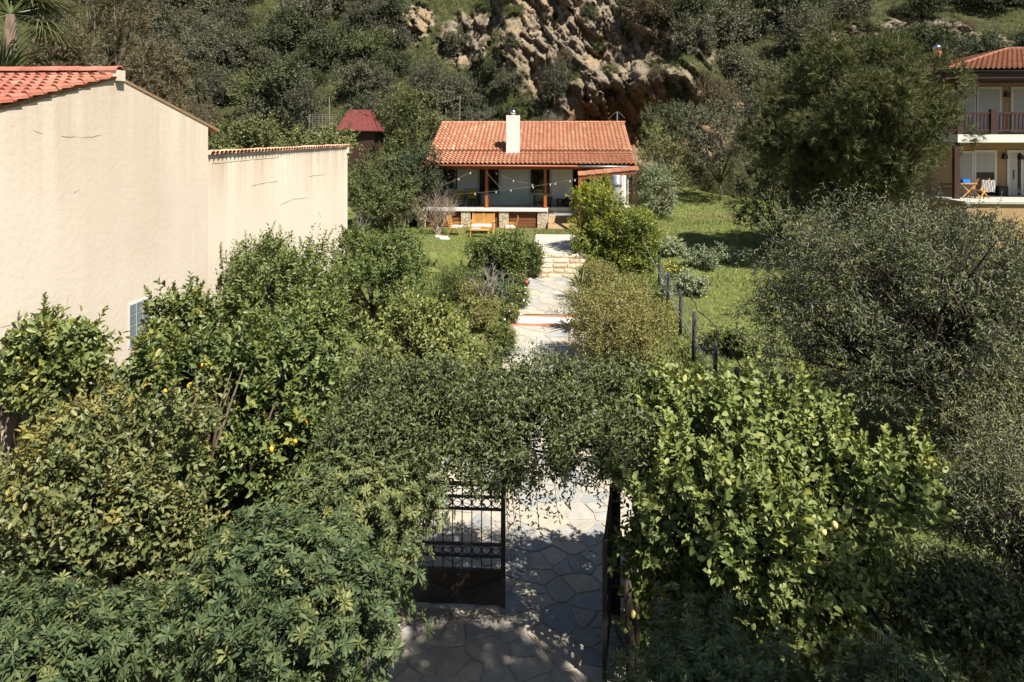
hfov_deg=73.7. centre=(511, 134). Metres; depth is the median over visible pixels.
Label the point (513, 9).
ledge bush
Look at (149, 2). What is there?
wild tree
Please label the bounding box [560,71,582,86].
ledge bush
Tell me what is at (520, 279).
red flower plant
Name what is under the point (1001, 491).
olive tree
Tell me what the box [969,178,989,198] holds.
folding chair
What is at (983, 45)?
wild tree
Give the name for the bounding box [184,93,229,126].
wild tree
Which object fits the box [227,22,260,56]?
wild tree
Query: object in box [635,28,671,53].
wild tree
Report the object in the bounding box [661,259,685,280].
yellow flower clump
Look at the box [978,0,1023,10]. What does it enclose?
wild tree
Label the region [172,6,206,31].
wild tree
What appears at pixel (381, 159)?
leafy bush
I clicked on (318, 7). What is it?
wild tree
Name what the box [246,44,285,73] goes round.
wild tree
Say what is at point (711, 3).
wild tree
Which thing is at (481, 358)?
border bush
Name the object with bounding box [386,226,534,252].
lawn grass
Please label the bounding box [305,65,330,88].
wild tree
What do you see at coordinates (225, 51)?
wild tree
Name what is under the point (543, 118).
wild tree
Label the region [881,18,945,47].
wild tree
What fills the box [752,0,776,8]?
wild tree
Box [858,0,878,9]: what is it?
wild tree
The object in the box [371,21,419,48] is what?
wild tree
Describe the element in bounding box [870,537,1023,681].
dark undergrowth
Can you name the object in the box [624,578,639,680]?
wooden post
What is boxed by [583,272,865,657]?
border weeds
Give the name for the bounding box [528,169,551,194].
window
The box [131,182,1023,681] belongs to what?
ground
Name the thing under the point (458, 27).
ledge bush
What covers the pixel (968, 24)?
ledge bush
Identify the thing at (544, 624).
driveway
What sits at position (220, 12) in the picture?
wild tree
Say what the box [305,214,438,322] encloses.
citrus tree
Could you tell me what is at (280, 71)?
wild tree
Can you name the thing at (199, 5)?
wild tree
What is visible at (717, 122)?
leafy tree
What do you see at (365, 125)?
red shed
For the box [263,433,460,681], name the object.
pittosporum shrub
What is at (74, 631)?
pittosporum shrub
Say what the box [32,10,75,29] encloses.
wild tree
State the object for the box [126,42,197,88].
wild tree
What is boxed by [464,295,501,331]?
border bush
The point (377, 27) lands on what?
wild tree
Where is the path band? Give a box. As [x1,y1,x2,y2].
[510,315,579,325]
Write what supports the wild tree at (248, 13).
on the hillside
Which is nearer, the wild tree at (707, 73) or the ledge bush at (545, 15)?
the wild tree at (707, 73)
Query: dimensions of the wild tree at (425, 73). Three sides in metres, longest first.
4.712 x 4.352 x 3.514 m
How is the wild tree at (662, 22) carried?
on the hillside
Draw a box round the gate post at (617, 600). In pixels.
[613,445,620,615]
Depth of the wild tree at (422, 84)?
59.27 m
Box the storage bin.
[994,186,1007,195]
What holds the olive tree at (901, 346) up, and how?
on the ground at (449, 258)
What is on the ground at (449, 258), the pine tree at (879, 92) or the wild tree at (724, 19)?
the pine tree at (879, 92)
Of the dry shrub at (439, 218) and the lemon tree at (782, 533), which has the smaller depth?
the lemon tree at (782, 533)
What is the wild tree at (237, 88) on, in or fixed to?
on the hillside
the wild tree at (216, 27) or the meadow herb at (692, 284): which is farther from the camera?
the wild tree at (216, 27)
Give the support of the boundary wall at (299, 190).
on the ground at (449, 258)
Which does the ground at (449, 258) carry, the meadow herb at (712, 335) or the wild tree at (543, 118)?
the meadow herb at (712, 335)
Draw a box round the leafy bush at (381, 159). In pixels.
[347,142,405,223]
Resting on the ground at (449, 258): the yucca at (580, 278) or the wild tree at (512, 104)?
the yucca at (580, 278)
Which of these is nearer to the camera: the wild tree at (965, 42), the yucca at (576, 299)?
the yucca at (576, 299)
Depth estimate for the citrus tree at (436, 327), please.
15.63 m
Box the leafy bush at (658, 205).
[634,157,683,220]
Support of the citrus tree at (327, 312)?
on the ground at (449, 258)
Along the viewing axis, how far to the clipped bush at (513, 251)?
28.90 m
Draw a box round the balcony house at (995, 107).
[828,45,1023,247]
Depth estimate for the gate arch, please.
10.18 m
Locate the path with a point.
(545, 294)
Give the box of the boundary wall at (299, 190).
[208,144,350,331]
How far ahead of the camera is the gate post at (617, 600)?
10.46 m
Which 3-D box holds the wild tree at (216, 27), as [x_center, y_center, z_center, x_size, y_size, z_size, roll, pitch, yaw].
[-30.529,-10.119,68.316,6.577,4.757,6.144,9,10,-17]
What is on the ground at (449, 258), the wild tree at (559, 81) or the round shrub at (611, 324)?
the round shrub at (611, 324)
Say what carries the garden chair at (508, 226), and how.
on the ground at (449, 258)
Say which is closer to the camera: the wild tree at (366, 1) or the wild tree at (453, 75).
the wild tree at (453, 75)
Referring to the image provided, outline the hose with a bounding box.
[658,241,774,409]
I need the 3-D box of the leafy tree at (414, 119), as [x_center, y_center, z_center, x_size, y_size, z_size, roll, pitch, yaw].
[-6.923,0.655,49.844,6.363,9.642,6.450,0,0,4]
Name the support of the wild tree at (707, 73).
on the hillside
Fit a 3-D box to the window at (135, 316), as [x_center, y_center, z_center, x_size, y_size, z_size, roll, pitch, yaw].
[-7.376,3.702,13.521,0.016,0.870,0.700,0,0,4]
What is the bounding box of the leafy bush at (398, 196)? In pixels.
[347,153,425,231]
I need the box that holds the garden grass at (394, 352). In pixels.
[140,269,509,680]
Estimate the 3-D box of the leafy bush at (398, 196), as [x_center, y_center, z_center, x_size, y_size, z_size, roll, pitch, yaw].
[-6.937,3.202,37.474,4.696,4.575,4.425,0,0,4]
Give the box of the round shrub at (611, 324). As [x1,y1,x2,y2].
[547,260,684,374]
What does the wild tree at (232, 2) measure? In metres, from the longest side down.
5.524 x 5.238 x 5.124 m
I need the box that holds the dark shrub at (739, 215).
[723,160,821,250]
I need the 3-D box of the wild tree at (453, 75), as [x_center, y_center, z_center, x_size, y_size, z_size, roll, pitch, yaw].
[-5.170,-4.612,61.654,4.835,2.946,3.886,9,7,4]
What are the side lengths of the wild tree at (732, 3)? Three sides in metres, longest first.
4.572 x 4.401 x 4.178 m
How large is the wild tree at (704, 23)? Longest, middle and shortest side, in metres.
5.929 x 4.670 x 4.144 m
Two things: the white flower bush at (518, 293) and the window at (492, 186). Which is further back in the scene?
the window at (492, 186)
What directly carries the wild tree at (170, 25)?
on the hillside
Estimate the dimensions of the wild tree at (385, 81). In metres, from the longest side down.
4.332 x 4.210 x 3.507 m
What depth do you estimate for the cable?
22.26 m
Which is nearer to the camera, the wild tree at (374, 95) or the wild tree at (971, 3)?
the wild tree at (374, 95)
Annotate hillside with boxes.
[0,0,1023,207]
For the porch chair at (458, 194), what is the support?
on the garden house at (528, 154)
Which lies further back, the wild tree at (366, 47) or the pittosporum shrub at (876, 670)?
the wild tree at (366, 47)
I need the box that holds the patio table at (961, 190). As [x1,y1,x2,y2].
[960,183,977,197]
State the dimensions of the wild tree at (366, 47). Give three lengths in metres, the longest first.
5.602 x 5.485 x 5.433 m
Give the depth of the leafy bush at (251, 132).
25.98 m
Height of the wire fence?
2.731 m
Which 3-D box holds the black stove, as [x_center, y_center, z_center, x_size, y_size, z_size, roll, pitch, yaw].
[1.541,3.890,40.378,0.560,0.620,0.406,0,0,4]
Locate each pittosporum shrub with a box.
[0,548,200,681]
[141,502,434,681]
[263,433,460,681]
[587,612,806,681]
[615,580,807,681]
[813,618,968,681]
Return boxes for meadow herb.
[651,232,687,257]
[657,265,709,297]
[675,240,740,270]
[696,323,786,358]
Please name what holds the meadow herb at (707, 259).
on the ground at (449, 258)
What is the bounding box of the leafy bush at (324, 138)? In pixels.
[277,119,362,186]
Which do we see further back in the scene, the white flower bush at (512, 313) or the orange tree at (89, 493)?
the white flower bush at (512, 313)
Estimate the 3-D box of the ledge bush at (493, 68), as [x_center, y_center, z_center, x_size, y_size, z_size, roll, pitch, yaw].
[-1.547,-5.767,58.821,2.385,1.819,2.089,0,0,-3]
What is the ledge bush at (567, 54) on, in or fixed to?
on the hillside
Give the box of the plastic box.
[960,179,969,182]
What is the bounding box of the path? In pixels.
[487,277,601,462]
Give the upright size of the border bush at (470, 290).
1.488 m
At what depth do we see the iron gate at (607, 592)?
9.38 m
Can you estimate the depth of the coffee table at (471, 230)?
35.55 m
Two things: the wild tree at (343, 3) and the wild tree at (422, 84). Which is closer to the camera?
the wild tree at (422, 84)
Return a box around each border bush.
[432,260,485,297]
[454,278,500,311]
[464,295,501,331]
[464,338,499,375]
[482,318,521,354]
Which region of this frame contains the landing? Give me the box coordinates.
[534,234,586,257]
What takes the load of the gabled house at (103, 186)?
on the ground at (449, 258)
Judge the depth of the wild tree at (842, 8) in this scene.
63.30 m
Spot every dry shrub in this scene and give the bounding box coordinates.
[350,208,377,229]
[383,205,411,230]
[404,179,461,234]
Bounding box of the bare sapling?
[469,260,510,302]
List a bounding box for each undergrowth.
[103,0,1023,165]
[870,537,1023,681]
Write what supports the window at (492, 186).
in the garden house at (528, 154)
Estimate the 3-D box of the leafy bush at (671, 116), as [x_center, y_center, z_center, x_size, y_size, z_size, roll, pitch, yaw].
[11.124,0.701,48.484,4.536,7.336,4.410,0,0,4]
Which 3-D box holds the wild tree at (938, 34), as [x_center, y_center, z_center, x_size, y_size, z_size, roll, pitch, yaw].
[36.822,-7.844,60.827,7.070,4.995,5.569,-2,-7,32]
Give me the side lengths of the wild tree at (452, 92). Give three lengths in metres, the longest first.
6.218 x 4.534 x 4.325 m
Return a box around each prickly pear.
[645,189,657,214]
[660,187,677,215]
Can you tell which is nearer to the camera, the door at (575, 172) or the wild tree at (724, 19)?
the door at (575, 172)
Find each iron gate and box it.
[409,480,505,607]
[602,486,613,681]
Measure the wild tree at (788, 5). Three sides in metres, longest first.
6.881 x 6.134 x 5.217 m
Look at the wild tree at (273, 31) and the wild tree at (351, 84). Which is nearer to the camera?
the wild tree at (351, 84)
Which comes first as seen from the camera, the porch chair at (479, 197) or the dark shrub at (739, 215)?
the dark shrub at (739, 215)
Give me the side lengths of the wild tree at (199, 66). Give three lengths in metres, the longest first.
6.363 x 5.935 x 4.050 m
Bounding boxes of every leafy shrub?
[574,259,618,283]
[589,169,612,251]
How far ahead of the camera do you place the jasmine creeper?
9.55 m
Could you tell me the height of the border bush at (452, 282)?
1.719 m
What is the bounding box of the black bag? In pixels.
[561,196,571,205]
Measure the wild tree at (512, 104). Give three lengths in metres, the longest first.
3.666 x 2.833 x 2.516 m
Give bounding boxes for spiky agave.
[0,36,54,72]
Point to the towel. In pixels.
(990, 185)
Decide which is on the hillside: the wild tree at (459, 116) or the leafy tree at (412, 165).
the wild tree at (459, 116)
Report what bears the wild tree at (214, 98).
on the hillside
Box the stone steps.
[538,254,585,277]
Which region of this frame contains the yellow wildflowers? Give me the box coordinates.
[639,202,951,463]
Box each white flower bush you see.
[497,302,522,323]
[503,281,531,306]
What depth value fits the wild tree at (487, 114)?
56.38 m
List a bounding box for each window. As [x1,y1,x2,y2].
[128,297,149,348]
[477,169,500,194]
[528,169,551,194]
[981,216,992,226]
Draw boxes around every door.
[440,169,456,203]
[573,169,590,204]
[973,150,996,194]
[1007,150,1023,194]
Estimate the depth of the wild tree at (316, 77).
62.63 m
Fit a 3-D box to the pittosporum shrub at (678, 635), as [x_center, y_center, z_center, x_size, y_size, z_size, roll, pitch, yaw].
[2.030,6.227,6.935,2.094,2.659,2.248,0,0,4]
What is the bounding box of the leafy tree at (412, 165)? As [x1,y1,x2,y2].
[382,140,452,228]
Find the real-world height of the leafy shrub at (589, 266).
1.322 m
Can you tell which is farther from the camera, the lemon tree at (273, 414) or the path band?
the path band
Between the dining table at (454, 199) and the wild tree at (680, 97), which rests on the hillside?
the wild tree at (680, 97)
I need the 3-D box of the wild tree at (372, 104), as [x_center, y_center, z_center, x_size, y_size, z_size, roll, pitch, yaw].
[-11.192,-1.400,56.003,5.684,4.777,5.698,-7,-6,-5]
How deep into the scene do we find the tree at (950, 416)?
12.83 m
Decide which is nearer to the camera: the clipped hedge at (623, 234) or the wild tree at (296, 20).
the clipped hedge at (623, 234)
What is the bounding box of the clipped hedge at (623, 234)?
[565,177,666,273]
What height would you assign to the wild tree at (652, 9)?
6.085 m
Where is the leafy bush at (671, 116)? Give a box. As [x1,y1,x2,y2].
[637,97,694,179]
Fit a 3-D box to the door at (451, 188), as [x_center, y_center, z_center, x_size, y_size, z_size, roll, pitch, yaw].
[-3.840,3.090,41.523,1.050,2.220,0.120,0,0,4]
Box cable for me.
[625,199,715,374]
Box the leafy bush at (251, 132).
[208,108,289,149]
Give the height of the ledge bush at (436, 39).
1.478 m
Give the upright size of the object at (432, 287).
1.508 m
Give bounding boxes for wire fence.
[658,255,763,432]
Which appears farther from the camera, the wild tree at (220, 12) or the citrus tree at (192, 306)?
the wild tree at (220, 12)
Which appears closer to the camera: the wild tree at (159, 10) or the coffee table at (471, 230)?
the coffee table at (471, 230)
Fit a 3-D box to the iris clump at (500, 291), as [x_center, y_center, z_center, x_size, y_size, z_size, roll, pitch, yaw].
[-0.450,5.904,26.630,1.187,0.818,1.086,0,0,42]
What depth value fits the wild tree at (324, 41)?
67.81 m
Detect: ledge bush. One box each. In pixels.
[432,33,442,45]
[453,23,466,32]
[483,58,501,76]
[501,2,525,16]
[502,34,521,49]
[539,9,557,23]
[556,43,579,64]
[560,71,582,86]
[579,3,599,19]
[587,39,612,55]
[599,62,622,76]
[621,27,633,40]
[643,60,671,85]
[858,18,886,33]
[884,2,908,19]
[956,18,978,30]
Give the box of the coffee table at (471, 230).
[470,229,489,236]
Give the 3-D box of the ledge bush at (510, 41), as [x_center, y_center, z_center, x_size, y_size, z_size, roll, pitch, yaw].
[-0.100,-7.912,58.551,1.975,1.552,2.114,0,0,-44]
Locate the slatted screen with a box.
[629,175,633,211]
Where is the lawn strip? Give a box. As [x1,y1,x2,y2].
[533,228,577,234]
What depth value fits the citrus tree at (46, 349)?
10.01 m
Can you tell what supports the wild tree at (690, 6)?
on the hillside
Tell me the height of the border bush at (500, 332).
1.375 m
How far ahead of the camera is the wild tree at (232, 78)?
63.91 m
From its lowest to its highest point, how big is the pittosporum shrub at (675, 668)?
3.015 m
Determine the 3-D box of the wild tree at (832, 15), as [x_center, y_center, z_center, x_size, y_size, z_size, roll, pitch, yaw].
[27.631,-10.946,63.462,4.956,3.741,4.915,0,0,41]
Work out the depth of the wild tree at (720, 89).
52.21 m
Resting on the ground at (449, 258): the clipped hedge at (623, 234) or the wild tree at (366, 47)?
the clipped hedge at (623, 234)
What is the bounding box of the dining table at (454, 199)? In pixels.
[453,192,480,205]
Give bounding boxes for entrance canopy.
[578,166,638,228]
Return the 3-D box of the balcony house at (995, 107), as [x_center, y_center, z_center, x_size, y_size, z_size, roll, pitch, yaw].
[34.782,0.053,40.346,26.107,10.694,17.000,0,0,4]
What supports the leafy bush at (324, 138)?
on the ground at (449, 258)
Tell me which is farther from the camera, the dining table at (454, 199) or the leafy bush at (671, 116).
the leafy bush at (671, 116)
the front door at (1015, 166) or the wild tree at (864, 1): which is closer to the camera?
the front door at (1015, 166)
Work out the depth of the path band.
23.47 m
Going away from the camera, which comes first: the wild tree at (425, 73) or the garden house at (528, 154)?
the garden house at (528, 154)
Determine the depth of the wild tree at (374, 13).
70.04 m
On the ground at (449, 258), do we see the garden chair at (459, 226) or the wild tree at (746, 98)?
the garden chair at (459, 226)
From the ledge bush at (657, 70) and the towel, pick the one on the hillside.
the ledge bush at (657, 70)
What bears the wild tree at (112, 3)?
on the hillside
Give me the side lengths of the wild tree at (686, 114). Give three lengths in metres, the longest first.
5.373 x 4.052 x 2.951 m
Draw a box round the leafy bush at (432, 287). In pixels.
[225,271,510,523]
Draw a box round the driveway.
[367,458,673,681]
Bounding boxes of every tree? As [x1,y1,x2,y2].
[0,291,129,502]
[0,365,235,668]
[18,0,77,15]
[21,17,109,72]
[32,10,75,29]
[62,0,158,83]
[96,0,130,12]
[103,299,342,572]
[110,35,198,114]
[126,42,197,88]
[126,271,225,416]
[135,0,181,12]
[137,26,182,55]
[145,0,187,31]
[155,6,211,47]
[162,26,226,71]
[165,0,219,17]
[167,53,210,92]
[171,11,237,48]
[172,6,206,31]
[183,57,244,106]
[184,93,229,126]
[202,19,263,69]
[205,0,245,28]
[205,0,248,8]
[207,220,378,398]
[218,66,287,112]
[218,68,243,88]
[225,72,261,98]
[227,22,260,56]
[230,4,264,27]
[231,91,289,125]
[241,0,263,3]
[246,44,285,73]
[247,18,302,58]
[249,48,317,116]
[263,4,334,48]
[266,279,355,405]
[274,0,344,25]
[274,71,327,134]
[289,43,323,70]
[296,15,356,73]
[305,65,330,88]
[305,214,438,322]
[308,69,324,89]
[309,30,346,51]
[329,53,386,97]
[331,0,352,11]
[338,1,375,31]
[339,88,401,136]
[340,18,398,64]
[341,0,403,27]
[344,91,378,111]
[349,0,377,6]
[354,272,484,420]
[356,17,392,53]
[359,61,400,98]
[367,89,402,111]
[370,41,413,80]
[371,0,414,30]
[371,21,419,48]
[373,78,454,172]
[373,96,424,135]
[396,59,455,107]
[409,55,449,101]
[426,72,485,117]
[432,110,468,134]
[436,29,473,56]
[437,68,474,94]
[450,99,500,120]
[465,92,490,113]
[489,67,525,93]
[497,94,528,118]
[534,110,563,120]
[537,56,573,108]
[599,338,959,681]
[613,0,645,20]
[618,0,677,37]
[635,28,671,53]
[636,58,697,114]
[652,101,697,131]
[659,0,686,25]
[659,0,715,34]
[665,7,719,56]
[670,92,765,200]
[680,68,720,94]
[693,0,717,16]
[700,70,744,113]
[707,0,774,47]
[713,39,758,75]
[717,0,761,20]
[719,176,1023,460]
[721,53,792,91]
[730,4,988,264]
[730,6,777,38]
[735,74,784,122]
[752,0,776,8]
[761,0,833,28]
[770,0,835,54]
[777,2,835,27]
[807,0,877,27]
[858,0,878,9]
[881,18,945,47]
[891,16,972,63]
[901,0,947,21]
[904,322,1023,531]
[914,387,1023,607]
[920,33,974,63]
[949,0,1006,10]
[958,25,1017,57]
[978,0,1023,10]
[1005,26,1023,46]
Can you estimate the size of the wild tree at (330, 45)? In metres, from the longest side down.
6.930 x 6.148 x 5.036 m
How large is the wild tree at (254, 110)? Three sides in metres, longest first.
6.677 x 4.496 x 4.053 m
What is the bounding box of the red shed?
[336,109,391,168]
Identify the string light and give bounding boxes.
[466,179,574,194]
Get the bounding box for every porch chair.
[455,190,463,205]
[468,190,476,206]
[474,188,481,204]
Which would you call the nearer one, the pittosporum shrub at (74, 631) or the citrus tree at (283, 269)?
the pittosporum shrub at (74, 631)
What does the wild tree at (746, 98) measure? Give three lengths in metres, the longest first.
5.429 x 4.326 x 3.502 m
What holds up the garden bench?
on the ground at (449, 258)
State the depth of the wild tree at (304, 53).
65.01 m
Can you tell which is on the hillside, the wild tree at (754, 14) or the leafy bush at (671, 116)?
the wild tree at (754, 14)
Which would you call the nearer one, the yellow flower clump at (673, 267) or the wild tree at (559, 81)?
the yellow flower clump at (673, 267)
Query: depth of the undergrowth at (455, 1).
62.11 m
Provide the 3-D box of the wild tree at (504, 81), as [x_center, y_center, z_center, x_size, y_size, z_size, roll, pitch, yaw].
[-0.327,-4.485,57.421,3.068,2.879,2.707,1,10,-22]
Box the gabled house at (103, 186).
[0,66,219,572]
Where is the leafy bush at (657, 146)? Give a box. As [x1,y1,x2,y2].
[628,114,691,203]
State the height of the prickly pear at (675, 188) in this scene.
1.774 m
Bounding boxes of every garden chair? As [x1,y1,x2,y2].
[447,215,463,234]
[504,215,518,233]
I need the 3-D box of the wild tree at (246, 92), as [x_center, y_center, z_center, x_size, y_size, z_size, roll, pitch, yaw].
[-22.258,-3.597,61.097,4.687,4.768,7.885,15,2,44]
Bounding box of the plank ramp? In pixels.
[548,216,577,229]
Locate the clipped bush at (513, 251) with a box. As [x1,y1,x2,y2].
[461,224,550,281]
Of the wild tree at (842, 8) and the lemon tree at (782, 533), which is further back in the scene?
the wild tree at (842, 8)
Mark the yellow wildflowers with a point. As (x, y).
(748, 278)
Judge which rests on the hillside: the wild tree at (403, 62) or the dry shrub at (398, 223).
the wild tree at (403, 62)
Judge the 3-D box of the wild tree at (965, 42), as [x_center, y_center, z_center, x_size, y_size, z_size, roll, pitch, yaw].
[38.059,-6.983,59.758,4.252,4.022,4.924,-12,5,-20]
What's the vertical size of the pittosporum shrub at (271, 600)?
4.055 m
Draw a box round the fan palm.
[0,0,89,72]
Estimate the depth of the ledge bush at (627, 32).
60.49 m
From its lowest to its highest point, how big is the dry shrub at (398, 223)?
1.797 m
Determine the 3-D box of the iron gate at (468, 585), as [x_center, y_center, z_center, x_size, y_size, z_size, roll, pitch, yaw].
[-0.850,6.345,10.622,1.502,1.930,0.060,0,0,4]
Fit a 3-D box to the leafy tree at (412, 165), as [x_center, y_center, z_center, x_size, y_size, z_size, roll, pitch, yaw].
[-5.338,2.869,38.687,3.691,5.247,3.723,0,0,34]
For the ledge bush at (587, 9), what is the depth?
60.31 m
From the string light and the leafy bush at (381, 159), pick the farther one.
the leafy bush at (381, 159)
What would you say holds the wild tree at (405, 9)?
on the hillside
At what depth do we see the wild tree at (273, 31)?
67.51 m
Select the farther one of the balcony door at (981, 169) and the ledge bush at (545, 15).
the ledge bush at (545, 15)
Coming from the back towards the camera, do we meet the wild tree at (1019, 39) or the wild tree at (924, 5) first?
the wild tree at (924, 5)
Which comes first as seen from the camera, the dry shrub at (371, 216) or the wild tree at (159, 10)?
the dry shrub at (371, 216)
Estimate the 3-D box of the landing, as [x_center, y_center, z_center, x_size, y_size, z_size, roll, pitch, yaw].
[2.270,5.390,33.324,2.450,0.220,5.800,0,0,4]
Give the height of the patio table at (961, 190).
0.758 m
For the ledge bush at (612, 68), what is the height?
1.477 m
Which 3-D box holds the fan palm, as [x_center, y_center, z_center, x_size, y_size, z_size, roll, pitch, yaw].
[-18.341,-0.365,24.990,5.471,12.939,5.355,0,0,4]
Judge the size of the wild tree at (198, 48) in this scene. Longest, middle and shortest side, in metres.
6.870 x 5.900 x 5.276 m
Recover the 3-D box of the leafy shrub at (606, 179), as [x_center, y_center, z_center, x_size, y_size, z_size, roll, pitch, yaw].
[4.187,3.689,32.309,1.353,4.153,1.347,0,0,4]
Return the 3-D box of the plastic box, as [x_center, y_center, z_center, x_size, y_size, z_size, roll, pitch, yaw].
[23.087,2.358,34.852,0.440,0.200,0.300,0,0,-14]
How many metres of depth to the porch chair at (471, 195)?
39.55 m
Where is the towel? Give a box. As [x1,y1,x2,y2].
[981,180,995,191]
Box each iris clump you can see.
[493,279,516,296]
[500,274,516,285]
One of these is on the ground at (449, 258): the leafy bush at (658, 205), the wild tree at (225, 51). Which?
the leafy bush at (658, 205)
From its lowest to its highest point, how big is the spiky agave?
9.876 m
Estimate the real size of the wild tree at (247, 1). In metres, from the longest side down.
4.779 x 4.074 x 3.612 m
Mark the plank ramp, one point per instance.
(560, 223)
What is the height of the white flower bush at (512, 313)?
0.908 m
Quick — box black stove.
[533,195,542,205]
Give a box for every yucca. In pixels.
[557,280,601,331]
[562,266,605,293]
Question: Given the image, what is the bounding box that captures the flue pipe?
[611,175,623,224]
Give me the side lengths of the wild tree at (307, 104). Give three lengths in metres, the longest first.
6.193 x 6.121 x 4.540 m
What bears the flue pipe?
on the ground at (449, 258)
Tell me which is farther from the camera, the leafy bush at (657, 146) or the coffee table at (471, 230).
the leafy bush at (657, 146)
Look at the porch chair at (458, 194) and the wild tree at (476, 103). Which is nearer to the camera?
the porch chair at (458, 194)
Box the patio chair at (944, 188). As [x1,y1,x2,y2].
[939,180,951,196]
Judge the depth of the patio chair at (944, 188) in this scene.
35.13 m
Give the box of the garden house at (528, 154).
[400,109,636,227]
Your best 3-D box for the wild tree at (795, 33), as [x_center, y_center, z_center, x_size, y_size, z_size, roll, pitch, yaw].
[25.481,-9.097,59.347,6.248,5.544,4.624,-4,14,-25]
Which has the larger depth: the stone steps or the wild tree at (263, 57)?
the wild tree at (263, 57)
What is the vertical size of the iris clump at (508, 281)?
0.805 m
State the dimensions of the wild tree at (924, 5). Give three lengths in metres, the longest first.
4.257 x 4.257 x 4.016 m
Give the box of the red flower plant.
[502,271,529,287]
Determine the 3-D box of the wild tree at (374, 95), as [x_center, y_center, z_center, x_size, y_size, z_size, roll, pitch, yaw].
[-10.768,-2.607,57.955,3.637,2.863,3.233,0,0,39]
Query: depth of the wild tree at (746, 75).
54.98 m
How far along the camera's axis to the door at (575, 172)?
41.04 m
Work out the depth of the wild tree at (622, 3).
58.95 m
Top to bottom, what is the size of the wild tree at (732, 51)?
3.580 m
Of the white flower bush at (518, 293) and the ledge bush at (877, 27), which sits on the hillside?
the ledge bush at (877, 27)
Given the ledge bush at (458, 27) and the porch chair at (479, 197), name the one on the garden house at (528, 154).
the porch chair at (479, 197)
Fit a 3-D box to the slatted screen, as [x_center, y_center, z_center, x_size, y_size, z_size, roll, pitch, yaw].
[6.554,3.800,37.687,0.165,3.200,0.893,0,0,23]
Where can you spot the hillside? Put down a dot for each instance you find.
(585, 101)
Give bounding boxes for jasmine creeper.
[305,333,678,607]
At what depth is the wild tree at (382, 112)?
55.16 m
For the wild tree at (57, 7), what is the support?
on the hillside
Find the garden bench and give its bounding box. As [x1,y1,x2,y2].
[470,213,494,233]
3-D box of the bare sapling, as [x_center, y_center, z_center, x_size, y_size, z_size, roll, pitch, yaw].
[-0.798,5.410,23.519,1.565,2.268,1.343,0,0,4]
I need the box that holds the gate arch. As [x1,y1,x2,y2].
[434,434,591,462]
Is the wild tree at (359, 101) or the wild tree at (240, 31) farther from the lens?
the wild tree at (240, 31)
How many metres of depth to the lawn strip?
37.20 m
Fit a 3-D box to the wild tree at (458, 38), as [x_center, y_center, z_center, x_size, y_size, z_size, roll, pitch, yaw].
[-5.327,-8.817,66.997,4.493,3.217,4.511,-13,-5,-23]

